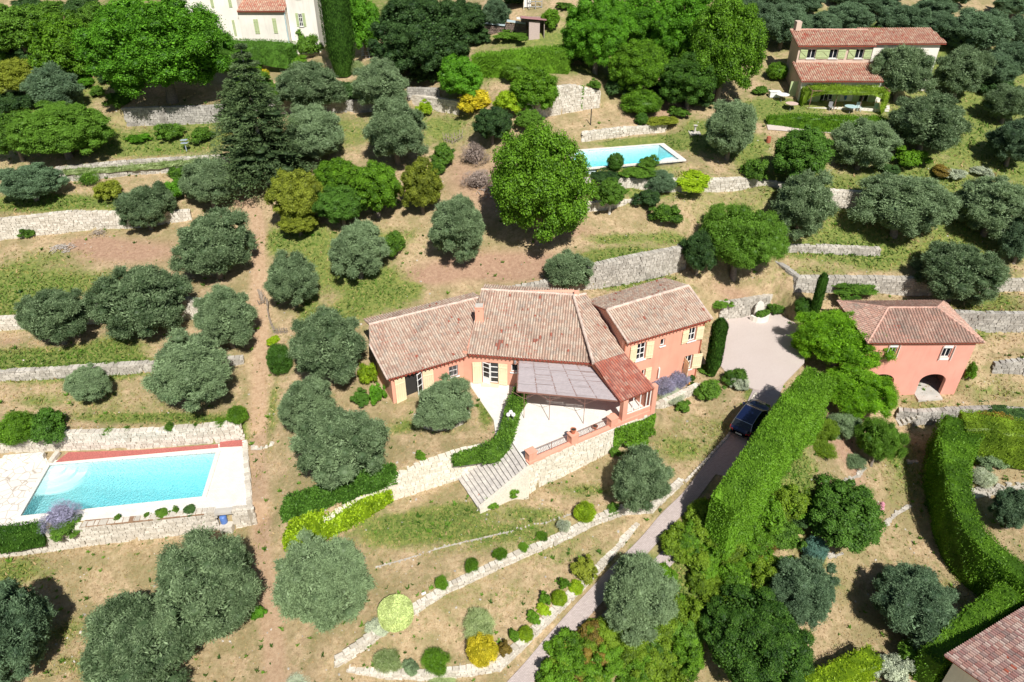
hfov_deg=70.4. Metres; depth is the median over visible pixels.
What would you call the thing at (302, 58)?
shrub
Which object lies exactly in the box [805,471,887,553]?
magnolia tree
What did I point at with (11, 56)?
undergrowth bush
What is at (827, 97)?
french window
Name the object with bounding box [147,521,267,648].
olive tree
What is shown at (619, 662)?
bank shrub
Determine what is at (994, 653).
tiled house
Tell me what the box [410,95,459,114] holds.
retaining wall
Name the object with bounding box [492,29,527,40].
creeper row
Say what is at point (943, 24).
olive tree
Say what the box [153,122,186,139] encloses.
shrub
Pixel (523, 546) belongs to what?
flower clump
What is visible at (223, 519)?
water drum
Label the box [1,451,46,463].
stone bench
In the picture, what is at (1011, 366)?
retaining wall
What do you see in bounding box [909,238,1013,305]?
olive tree
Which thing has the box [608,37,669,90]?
chestnut tree
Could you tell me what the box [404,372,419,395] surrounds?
doorway
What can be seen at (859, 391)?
leafy tree
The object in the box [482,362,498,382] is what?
french window
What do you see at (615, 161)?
clipped shrub
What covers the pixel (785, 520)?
bank shrub
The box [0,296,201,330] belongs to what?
retaining wall
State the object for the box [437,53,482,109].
laurel tree
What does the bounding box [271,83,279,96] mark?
undergrowth bush
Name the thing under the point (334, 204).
bushy tree
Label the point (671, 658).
bank shrub
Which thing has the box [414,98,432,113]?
shrub
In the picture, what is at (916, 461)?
stone edging
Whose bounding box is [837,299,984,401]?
garage
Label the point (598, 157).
swimming pool
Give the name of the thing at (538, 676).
bank shrub
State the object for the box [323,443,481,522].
retaining wall
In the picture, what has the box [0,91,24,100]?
undergrowth bush
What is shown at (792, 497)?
bank shrub
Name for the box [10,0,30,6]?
undergrowth bush
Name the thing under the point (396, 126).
olive tree
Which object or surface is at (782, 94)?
garden table
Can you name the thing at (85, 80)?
shrub
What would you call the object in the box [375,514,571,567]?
stone line
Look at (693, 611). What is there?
bank shrub
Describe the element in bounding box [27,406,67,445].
dark bush
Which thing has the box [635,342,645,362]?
window
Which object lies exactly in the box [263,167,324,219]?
bushy tree
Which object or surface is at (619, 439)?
ivy curtain
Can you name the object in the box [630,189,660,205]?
shrub
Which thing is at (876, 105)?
garden chair
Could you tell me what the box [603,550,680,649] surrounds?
olive tree
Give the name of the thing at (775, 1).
olive tree
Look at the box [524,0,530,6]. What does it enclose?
white cabinet
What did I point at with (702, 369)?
shrub
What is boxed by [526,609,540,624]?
edge bush
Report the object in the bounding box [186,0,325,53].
white villa
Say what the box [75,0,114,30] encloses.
leafy tree
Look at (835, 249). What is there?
retaining wall
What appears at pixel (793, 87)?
side door
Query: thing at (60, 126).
leafy tree
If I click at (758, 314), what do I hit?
wall fountain
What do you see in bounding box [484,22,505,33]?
woodpile
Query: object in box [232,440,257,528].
pool terrace wall
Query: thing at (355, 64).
rush clump
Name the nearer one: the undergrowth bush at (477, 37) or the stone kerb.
the stone kerb
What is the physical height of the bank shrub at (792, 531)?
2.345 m
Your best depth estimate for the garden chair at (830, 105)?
82.73 m
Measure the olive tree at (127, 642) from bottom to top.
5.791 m
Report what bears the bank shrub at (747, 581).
on the ground at (444, 270)
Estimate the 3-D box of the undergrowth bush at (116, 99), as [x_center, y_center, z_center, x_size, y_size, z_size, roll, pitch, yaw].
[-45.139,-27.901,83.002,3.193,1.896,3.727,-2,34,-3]
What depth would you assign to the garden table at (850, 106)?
82.28 m
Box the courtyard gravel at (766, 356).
[721,312,803,390]
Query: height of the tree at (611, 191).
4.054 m
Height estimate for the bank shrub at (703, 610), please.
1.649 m
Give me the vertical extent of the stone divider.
0.399 m
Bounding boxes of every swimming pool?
[15,451,220,517]
[571,143,685,173]
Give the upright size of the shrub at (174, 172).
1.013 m
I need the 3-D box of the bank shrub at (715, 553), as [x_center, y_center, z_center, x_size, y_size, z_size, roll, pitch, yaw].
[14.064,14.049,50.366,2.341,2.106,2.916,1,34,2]
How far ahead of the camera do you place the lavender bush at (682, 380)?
59.99 m
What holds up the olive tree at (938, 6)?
on the ground at (444, 270)
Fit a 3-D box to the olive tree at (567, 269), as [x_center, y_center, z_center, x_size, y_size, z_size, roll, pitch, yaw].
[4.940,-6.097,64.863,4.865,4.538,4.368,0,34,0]
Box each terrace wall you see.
[0,507,219,557]
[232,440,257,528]
[525,414,651,493]
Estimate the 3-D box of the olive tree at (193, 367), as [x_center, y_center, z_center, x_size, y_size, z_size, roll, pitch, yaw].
[-25.771,2.799,58.337,7.222,6.502,8.105,0,34,0]
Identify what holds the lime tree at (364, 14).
on the ground at (444, 270)
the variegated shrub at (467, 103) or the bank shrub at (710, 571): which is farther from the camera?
the variegated shrub at (467, 103)
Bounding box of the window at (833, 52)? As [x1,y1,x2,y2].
[829,49,837,58]
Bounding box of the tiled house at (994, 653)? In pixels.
[942,607,1023,681]
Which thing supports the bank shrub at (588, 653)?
on the ground at (444, 270)
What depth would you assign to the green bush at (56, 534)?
50.87 m
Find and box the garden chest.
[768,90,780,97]
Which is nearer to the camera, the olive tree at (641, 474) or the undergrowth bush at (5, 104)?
the olive tree at (641, 474)
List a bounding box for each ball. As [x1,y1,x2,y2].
[465,631,498,669]
[500,57,528,81]
[635,112,648,124]
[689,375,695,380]
[765,61,787,79]
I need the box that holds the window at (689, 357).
[682,355,691,372]
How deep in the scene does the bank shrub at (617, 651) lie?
45.21 m
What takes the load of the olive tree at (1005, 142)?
on the ground at (444, 270)
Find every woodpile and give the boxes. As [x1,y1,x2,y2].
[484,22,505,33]
[505,20,526,31]
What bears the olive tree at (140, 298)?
on the ground at (444, 270)
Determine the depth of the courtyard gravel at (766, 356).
64.93 m
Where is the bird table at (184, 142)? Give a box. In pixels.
[180,139,187,150]
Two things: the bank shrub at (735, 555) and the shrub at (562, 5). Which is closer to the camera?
the bank shrub at (735, 555)
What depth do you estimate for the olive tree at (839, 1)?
99.38 m
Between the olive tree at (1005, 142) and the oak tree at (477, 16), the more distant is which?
the oak tree at (477, 16)
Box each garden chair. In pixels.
[828,101,833,110]
[874,103,879,111]
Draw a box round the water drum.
[219,515,227,524]
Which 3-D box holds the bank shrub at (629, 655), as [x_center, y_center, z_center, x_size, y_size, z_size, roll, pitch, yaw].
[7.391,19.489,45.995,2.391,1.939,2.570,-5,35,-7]
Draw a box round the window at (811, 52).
[806,49,815,58]
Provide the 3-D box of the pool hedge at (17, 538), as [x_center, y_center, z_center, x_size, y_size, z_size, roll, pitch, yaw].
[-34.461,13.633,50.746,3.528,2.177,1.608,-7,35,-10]
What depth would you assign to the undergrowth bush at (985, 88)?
87.86 m
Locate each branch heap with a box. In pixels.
[49,243,76,253]
[89,229,106,237]
[476,185,492,199]
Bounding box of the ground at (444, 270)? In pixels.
[0,0,1023,681]
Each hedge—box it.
[0,519,48,554]
[213,38,298,68]
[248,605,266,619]
[278,462,398,522]
[451,383,527,466]
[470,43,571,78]
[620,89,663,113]
[703,366,836,560]
[765,111,887,133]
[804,642,885,681]
[909,581,1023,681]
[921,413,1023,609]
[956,409,1023,470]
[976,409,1012,419]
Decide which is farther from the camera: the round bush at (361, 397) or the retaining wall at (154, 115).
the retaining wall at (154, 115)
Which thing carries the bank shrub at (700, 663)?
on the ground at (444, 270)
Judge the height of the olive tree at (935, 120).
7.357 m
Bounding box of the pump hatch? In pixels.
[214,507,234,533]
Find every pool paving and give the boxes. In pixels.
[12,498,239,525]
[47,444,228,465]
[207,446,246,504]
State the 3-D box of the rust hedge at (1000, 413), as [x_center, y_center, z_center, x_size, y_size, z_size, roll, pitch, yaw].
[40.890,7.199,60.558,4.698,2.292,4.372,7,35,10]
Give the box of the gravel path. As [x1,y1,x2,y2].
[766,122,830,132]
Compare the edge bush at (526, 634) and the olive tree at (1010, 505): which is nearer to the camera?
the edge bush at (526, 634)
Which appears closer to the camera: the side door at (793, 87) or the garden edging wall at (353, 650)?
the garden edging wall at (353, 650)
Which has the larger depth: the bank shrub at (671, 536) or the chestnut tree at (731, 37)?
the chestnut tree at (731, 37)
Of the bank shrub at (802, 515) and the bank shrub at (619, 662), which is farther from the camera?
the bank shrub at (802, 515)
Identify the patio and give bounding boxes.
[814,105,889,111]
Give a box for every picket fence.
[257,289,264,304]
[265,298,287,333]
[442,130,462,143]
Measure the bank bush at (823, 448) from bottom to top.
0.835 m
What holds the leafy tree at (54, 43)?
on the ground at (444, 270)
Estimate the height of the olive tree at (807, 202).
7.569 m
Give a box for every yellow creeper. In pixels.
[281,489,393,551]
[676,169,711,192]
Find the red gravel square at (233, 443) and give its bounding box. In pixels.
[219,440,243,446]
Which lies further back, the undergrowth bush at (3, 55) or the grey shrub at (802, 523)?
the undergrowth bush at (3, 55)
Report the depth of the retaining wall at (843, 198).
72.03 m
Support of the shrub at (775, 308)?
on the ground at (444, 270)
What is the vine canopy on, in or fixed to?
attached to the neighbour house at (834, 56)
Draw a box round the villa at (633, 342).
[363,277,712,420]
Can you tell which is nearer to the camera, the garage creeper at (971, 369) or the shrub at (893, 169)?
the garage creeper at (971, 369)
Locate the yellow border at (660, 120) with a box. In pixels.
[645,115,678,125]
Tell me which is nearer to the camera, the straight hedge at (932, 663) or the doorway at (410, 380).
the straight hedge at (932, 663)
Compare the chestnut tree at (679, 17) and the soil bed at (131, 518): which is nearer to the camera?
the soil bed at (131, 518)
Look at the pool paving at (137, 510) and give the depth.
52.57 m
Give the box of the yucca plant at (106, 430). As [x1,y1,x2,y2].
[101,427,112,435]
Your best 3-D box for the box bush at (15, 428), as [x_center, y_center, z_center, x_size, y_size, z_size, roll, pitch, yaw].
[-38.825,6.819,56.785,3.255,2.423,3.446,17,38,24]
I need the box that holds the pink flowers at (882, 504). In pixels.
[878,502,884,509]
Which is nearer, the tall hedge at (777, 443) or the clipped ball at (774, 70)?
the tall hedge at (777, 443)
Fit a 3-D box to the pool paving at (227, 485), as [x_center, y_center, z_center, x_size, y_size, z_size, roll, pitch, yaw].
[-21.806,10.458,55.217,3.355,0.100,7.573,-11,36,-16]
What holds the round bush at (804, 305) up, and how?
on the ground at (444, 270)
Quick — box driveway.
[705,385,782,475]
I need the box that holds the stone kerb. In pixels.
[684,392,756,482]
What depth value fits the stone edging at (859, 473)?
57.14 m
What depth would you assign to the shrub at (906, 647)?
47.32 m
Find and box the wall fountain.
[749,301,770,322]
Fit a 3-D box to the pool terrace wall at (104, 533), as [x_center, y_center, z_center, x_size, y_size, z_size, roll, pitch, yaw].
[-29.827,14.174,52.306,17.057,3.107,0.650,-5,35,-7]
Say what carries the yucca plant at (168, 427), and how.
on the retaining wall at (149, 437)
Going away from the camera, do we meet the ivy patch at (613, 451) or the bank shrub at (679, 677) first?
the bank shrub at (679, 677)
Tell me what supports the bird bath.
on the ground at (444, 270)
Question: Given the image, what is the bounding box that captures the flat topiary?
[377,594,413,632]
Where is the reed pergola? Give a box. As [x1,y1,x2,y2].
[512,361,617,423]
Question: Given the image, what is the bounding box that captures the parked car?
[729,398,770,439]
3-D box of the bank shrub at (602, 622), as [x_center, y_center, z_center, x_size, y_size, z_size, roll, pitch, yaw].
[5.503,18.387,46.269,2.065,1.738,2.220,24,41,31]
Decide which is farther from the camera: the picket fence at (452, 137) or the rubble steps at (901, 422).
the picket fence at (452, 137)
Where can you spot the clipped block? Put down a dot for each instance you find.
(278, 360)
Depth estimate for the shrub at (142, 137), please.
79.91 m
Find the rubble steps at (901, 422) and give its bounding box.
[896,415,920,425]
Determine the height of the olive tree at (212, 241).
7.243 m
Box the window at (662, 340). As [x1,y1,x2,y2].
[659,339,665,347]
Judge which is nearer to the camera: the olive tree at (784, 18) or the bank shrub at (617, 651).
the bank shrub at (617, 651)
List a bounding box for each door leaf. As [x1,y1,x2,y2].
[416,372,422,393]
[482,362,489,384]
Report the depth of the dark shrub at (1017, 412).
62.45 m
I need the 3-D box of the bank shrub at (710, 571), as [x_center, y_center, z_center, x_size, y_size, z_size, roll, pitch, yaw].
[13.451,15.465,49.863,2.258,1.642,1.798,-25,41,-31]
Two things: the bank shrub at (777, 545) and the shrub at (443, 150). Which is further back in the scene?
the shrub at (443, 150)
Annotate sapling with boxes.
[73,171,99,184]
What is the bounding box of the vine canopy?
[799,82,890,113]
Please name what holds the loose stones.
on the ground at (444, 270)
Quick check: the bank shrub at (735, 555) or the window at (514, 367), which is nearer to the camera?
the bank shrub at (735, 555)
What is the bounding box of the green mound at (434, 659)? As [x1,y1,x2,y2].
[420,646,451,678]
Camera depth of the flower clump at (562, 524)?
49.85 m
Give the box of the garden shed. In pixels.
[516,16,546,39]
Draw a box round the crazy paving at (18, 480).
[0,458,47,526]
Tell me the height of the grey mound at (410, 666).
0.811 m
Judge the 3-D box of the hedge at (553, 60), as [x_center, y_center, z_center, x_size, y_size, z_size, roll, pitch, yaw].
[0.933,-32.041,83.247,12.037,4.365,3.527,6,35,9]
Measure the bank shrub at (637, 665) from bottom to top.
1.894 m
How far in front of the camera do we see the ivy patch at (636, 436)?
54.81 m
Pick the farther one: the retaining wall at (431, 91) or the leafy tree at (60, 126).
the retaining wall at (431, 91)
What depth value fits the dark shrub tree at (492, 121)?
75.39 m
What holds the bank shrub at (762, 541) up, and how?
on the ground at (444, 270)
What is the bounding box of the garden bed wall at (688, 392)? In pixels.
[655,382,699,408]
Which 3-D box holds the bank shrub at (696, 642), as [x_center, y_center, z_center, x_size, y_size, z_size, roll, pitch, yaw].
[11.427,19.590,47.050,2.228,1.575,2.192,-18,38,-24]
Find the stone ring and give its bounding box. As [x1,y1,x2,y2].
[414,412,469,430]
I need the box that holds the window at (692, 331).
[687,327,695,343]
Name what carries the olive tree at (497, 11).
on the ground at (444, 270)
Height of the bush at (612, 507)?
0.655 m
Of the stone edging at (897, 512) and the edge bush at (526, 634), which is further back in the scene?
the stone edging at (897, 512)
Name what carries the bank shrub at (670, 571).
on the ground at (444, 270)
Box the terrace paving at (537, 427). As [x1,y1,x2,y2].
[470,383,642,463]
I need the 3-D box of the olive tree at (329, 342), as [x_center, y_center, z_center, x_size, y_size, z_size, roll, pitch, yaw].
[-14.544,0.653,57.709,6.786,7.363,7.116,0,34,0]
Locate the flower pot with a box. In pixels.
[570,427,575,433]
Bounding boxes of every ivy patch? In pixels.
[609,446,621,456]
[623,420,655,446]
[831,282,879,299]
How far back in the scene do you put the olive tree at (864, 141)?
73.92 m
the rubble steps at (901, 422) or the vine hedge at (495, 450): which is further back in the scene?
the rubble steps at (901, 422)
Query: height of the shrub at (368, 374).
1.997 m
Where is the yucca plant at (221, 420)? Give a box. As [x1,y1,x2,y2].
[214,416,225,427]
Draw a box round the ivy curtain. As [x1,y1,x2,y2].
[613,413,656,447]
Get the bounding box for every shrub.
[16,229,35,237]
[77,74,94,85]
[89,85,105,95]
[92,178,121,199]
[114,513,121,519]
[124,133,152,142]
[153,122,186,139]
[154,507,170,519]
[164,178,182,197]
[165,166,183,179]
[172,505,178,512]
[183,504,195,516]
[185,126,215,143]
[284,55,307,68]
[295,28,324,53]
[357,363,377,383]
[364,617,388,636]
[368,381,387,405]
[383,54,414,71]
[383,230,405,256]
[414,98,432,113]
[415,450,426,460]
[430,141,454,164]
[430,157,446,174]
[457,89,491,112]
[459,168,491,187]
[460,141,491,165]
[492,89,520,113]
[504,0,522,4]
[534,659,578,681]
[535,670,556,681]
[540,7,559,29]
[540,648,569,676]
[542,627,575,665]
[555,2,572,8]
[556,643,583,667]
[562,626,584,650]
[565,640,586,677]
[565,641,595,664]
[570,673,584,681]
[574,618,603,646]
[577,624,601,658]
[577,652,614,681]
[577,662,608,681]
[580,615,608,639]
[586,78,600,87]
[590,165,620,183]
[591,649,608,666]
[597,642,623,670]
[600,627,628,644]
[602,623,628,648]
[606,151,624,170]
[610,655,627,675]
[615,667,651,681]
[618,167,656,177]
[618,640,644,668]
[625,648,656,681]
[629,646,670,681]
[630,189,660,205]
[634,635,656,651]
[637,154,659,167]
[645,640,671,658]
[648,203,683,223]
[651,666,683,681]
[654,630,684,668]
[655,618,678,641]
[659,520,686,556]
[659,562,678,581]
[661,667,692,681]
[667,105,691,116]
[667,634,703,681]
[671,618,705,648]
[672,594,704,628]
[673,541,694,564]
[675,399,691,412]
[675,532,699,557]
[676,593,688,618]
[677,533,699,552]
[682,503,713,546]
[683,509,705,523]
[684,496,709,522]
[684,525,700,543]
[684,571,711,597]
[685,514,703,540]
[686,546,710,578]
[689,626,704,654]
[689,654,705,671]
[692,579,714,595]
[692,623,705,635]
[693,378,725,399]
[693,556,721,579]
[697,364,709,375]
[697,604,718,628]
[699,577,733,604]
[700,540,729,564]
[709,540,746,567]
[710,574,721,599]
[712,299,733,308]
[716,559,752,588]
[721,367,748,385]
[721,580,739,609]
[729,379,749,390]
[735,564,749,587]
[737,518,767,544]
[740,158,769,180]
[741,531,776,556]
[741,542,775,562]
[745,553,779,588]
[751,86,770,93]
[751,525,774,544]
[755,544,776,557]
[757,495,785,536]
[761,504,788,532]
[766,303,785,314]
[772,482,810,522]
[772,520,807,551]
[775,533,793,549]
[784,486,806,519]
[790,509,808,527]
[874,652,915,681]
[875,163,900,173]
[890,145,932,166]
[897,639,920,663]
[932,163,951,176]
[944,168,967,178]
[969,166,994,177]
[974,455,1012,471]
[977,400,1023,420]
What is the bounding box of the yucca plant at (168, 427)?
[163,422,174,431]
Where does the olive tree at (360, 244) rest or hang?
on the ground at (444, 270)
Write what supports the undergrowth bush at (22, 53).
on the ground at (444, 270)
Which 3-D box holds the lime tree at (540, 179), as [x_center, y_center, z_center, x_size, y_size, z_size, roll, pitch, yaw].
[2.798,-13.531,65.528,10.270,12.731,10.088,0,34,0]
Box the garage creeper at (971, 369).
[964,361,978,378]
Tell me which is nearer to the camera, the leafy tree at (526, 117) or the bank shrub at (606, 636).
the bank shrub at (606, 636)
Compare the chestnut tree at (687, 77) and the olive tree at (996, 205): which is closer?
the olive tree at (996, 205)
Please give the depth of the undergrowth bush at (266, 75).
85.82 m
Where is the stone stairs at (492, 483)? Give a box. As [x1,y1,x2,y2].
[458,443,528,513]
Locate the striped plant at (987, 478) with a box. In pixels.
[970,467,1000,489]
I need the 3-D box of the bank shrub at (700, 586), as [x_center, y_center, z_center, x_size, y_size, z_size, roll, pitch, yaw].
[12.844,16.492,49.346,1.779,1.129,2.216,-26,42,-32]
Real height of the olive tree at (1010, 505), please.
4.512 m
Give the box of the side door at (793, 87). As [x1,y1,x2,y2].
[788,81,798,96]
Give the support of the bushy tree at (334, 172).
on the ground at (444, 270)
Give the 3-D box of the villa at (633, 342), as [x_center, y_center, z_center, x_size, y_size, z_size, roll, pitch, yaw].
[1.998,1.232,59.285,28.371,8.578,14.578,0,34,0]
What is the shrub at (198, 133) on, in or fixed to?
on the ground at (444, 270)
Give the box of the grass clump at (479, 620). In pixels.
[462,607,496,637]
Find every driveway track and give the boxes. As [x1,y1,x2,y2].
[507,465,717,681]
[599,551,674,618]
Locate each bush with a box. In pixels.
[0,46,21,59]
[0,47,19,60]
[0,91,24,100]
[0,96,14,113]
[0,410,34,445]
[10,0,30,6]
[11,94,40,108]
[14,49,32,59]
[25,0,42,5]
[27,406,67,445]
[35,0,65,15]
[49,509,81,542]
[61,0,89,7]
[63,0,83,13]
[94,74,107,82]
[101,90,133,107]
[225,405,247,424]
[251,70,273,83]
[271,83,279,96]
[332,78,356,99]
[349,387,370,406]
[369,43,383,57]
[408,64,441,82]
[468,29,491,43]
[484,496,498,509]
[498,639,512,656]
[508,628,518,642]
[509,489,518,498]
[518,625,533,642]
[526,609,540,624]
[536,602,551,615]
[539,590,550,604]
[551,589,567,606]
[552,45,584,63]
[558,577,570,588]
[568,579,583,594]
[569,553,598,585]
[573,500,596,523]
[604,77,634,94]
[604,502,619,516]
[644,169,677,191]
[648,83,681,100]
[651,376,676,394]
[657,384,684,404]
[669,370,690,389]
[683,93,714,106]
[793,296,811,314]
[812,439,838,458]
[816,418,840,441]
[826,412,862,439]
[845,452,866,469]
[977,77,1015,93]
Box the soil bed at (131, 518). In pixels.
[81,510,203,527]
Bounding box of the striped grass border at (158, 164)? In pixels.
[61,151,222,174]
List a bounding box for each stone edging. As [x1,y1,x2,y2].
[251,441,274,449]
[827,551,843,558]
[843,468,866,480]
[884,504,912,525]
[906,459,918,463]
[971,482,1023,498]
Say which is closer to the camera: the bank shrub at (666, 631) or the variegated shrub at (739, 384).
the bank shrub at (666, 631)
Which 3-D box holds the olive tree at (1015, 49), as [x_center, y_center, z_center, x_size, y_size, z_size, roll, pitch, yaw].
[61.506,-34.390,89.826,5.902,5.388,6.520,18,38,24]
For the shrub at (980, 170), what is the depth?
75.70 m
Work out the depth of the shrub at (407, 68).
88.65 m
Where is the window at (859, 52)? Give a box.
[854,49,863,58]
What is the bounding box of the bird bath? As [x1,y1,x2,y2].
[688,125,700,134]
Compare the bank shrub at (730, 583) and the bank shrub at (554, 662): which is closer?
the bank shrub at (554, 662)
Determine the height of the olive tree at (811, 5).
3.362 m
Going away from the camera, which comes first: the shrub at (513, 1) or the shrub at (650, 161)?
the shrub at (650, 161)
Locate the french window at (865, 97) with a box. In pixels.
[859,85,870,100]
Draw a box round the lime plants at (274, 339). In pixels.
[266,335,280,345]
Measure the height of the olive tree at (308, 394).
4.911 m
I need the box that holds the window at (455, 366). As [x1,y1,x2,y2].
[449,365,459,377]
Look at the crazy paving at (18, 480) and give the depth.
54.62 m
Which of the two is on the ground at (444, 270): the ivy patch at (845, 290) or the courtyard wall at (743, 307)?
the courtyard wall at (743, 307)
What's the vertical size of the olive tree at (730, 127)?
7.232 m
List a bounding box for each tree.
[0,3,63,54]
[0,57,34,93]
[0,110,30,161]
[0,161,72,201]
[0,574,58,681]
[2,99,114,159]
[13,287,92,346]
[19,60,84,107]
[20,9,89,79]
[61,362,112,401]
[68,0,235,103]
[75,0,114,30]
[75,589,199,681]
[77,262,193,341]
[112,179,176,229]
[139,326,234,413]
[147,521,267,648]
[167,205,258,279]
[176,156,237,207]
[191,282,258,348]
[205,43,318,208]
[206,78,243,131]
[262,248,319,307]
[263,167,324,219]
[270,527,376,633]
[273,59,348,108]
[275,375,336,434]
[276,213,318,235]
[284,101,345,162]
[286,300,367,384]
[286,404,391,490]
[311,184,367,227]
[313,157,357,189]
[318,0,355,77]
[327,217,391,278]
[349,0,381,58]
[349,159,401,217]
[350,56,410,105]
[361,95,429,165]
[365,0,472,82]
[398,156,444,214]
[411,372,474,430]
[427,192,485,263]
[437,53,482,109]
[455,0,489,41]
[471,106,513,145]
[481,0,511,27]
[487,120,599,245]
[508,64,560,109]
[514,109,545,129]
[540,248,594,288]
[560,0,636,74]
[595,177,627,214]
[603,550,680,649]
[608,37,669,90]
[610,442,675,514]
[619,0,666,41]
[649,0,712,59]
[658,51,722,108]
[676,0,769,102]
[679,229,718,275]
[697,202,790,281]
[699,582,816,681]
[702,98,758,160]
[705,317,728,376]
[742,0,774,34]
[759,0,791,5]
[764,554,840,630]
[765,1,811,49]
[770,167,840,240]
[771,124,835,177]
[784,0,826,11]
[788,308,896,368]
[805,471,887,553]
[807,9,842,28]
[810,271,828,312]
[820,362,901,418]
[827,0,876,28]
[828,0,860,3]
[828,116,903,169]
[845,169,963,238]
[852,415,910,466]
[859,0,900,16]
[868,42,939,101]
[869,558,959,652]
[875,4,932,27]
[885,89,975,153]
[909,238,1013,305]
[913,0,958,15]
[927,10,960,37]
[933,43,997,98]
[946,5,1016,50]
[950,0,969,3]
[953,173,1023,240]
[980,82,1023,123]
[983,117,1023,166]
[984,51,1021,83]
[986,486,1023,529]
[988,37,1023,74]
[991,0,1023,18]
[996,216,1023,264]
[1009,13,1023,43]
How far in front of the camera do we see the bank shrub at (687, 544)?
49.85 m
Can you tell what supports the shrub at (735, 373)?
on the courtyard gravel at (766, 356)
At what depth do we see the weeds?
53.34 m
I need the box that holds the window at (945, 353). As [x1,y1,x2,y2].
[941,348,951,356]
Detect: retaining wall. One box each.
[0,209,191,240]
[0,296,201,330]
[0,355,243,380]
[0,420,244,452]
[54,154,229,181]
[121,99,373,126]
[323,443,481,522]
[406,87,439,100]
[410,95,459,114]
[512,245,686,289]
[523,84,600,116]
[581,124,666,141]
[585,176,862,208]
[586,198,640,211]
[775,261,800,292]
[787,244,881,255]
[795,275,1023,296]
[895,405,1023,426]
[954,309,1023,332]
[991,358,1023,374]
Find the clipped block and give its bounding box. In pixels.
[265,342,293,375]
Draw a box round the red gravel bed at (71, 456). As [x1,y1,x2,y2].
[56,444,218,461]
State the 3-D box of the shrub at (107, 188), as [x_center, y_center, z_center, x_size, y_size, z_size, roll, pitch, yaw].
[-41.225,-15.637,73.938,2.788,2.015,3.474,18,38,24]
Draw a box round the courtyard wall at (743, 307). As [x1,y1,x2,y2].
[718,294,772,319]
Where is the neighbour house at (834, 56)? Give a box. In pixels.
[785,20,946,109]
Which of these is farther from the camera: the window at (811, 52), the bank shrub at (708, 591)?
the window at (811, 52)
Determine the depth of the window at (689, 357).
60.54 m
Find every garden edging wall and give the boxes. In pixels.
[334,477,683,667]
[346,522,639,680]
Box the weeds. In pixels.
[0,89,1023,681]
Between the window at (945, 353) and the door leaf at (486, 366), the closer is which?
the door leaf at (486, 366)
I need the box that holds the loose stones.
[10,111,1023,681]
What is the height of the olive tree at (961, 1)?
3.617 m
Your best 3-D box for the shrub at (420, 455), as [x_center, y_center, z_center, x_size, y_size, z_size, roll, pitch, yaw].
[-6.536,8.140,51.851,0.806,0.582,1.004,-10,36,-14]
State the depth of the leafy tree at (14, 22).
89.05 m
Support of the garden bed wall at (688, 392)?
on the ground at (444, 270)
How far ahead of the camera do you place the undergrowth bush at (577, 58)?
83.54 m
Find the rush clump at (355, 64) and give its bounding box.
[351,59,363,71]
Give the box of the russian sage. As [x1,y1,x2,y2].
[37,497,83,534]
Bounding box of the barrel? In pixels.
[766,136,770,142]
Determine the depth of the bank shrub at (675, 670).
45.45 m
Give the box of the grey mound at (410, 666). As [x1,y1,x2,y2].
[401,657,419,676]
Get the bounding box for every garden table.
[776,92,789,100]
[786,101,797,108]
[845,104,857,112]
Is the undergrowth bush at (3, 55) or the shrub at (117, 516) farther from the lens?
the undergrowth bush at (3, 55)
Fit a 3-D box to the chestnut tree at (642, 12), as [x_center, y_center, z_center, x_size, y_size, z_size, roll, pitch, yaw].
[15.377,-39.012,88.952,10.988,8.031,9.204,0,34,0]
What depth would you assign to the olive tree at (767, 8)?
89.91 m
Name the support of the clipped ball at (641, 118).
on the ground at (444, 270)
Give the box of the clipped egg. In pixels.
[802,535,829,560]
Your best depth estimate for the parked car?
55.88 m
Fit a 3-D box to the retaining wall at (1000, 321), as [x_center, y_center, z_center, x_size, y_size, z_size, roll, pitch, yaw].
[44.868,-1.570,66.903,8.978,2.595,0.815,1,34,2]
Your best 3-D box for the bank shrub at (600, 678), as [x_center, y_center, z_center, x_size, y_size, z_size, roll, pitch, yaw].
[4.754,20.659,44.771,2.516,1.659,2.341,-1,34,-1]
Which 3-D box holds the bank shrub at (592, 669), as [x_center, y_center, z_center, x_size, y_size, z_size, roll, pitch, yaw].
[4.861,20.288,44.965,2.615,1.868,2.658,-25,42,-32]
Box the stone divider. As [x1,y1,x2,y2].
[48,451,60,462]
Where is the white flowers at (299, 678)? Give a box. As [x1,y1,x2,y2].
[285,672,312,681]
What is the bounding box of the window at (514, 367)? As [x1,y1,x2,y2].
[510,364,523,373]
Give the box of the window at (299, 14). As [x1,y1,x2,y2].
[298,13,303,26]
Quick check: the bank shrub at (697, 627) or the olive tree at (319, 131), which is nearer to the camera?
the bank shrub at (697, 627)
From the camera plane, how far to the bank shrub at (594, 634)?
45.77 m
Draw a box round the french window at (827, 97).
[820,85,832,100]
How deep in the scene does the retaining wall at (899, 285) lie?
68.54 m
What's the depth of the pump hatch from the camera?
52.75 m
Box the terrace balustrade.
[524,410,649,464]
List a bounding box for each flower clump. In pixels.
[429,677,455,681]
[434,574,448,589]
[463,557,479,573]
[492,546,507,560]
[518,542,528,552]
[535,531,547,540]
[556,519,571,532]
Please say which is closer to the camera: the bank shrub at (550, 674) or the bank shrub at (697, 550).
the bank shrub at (550, 674)

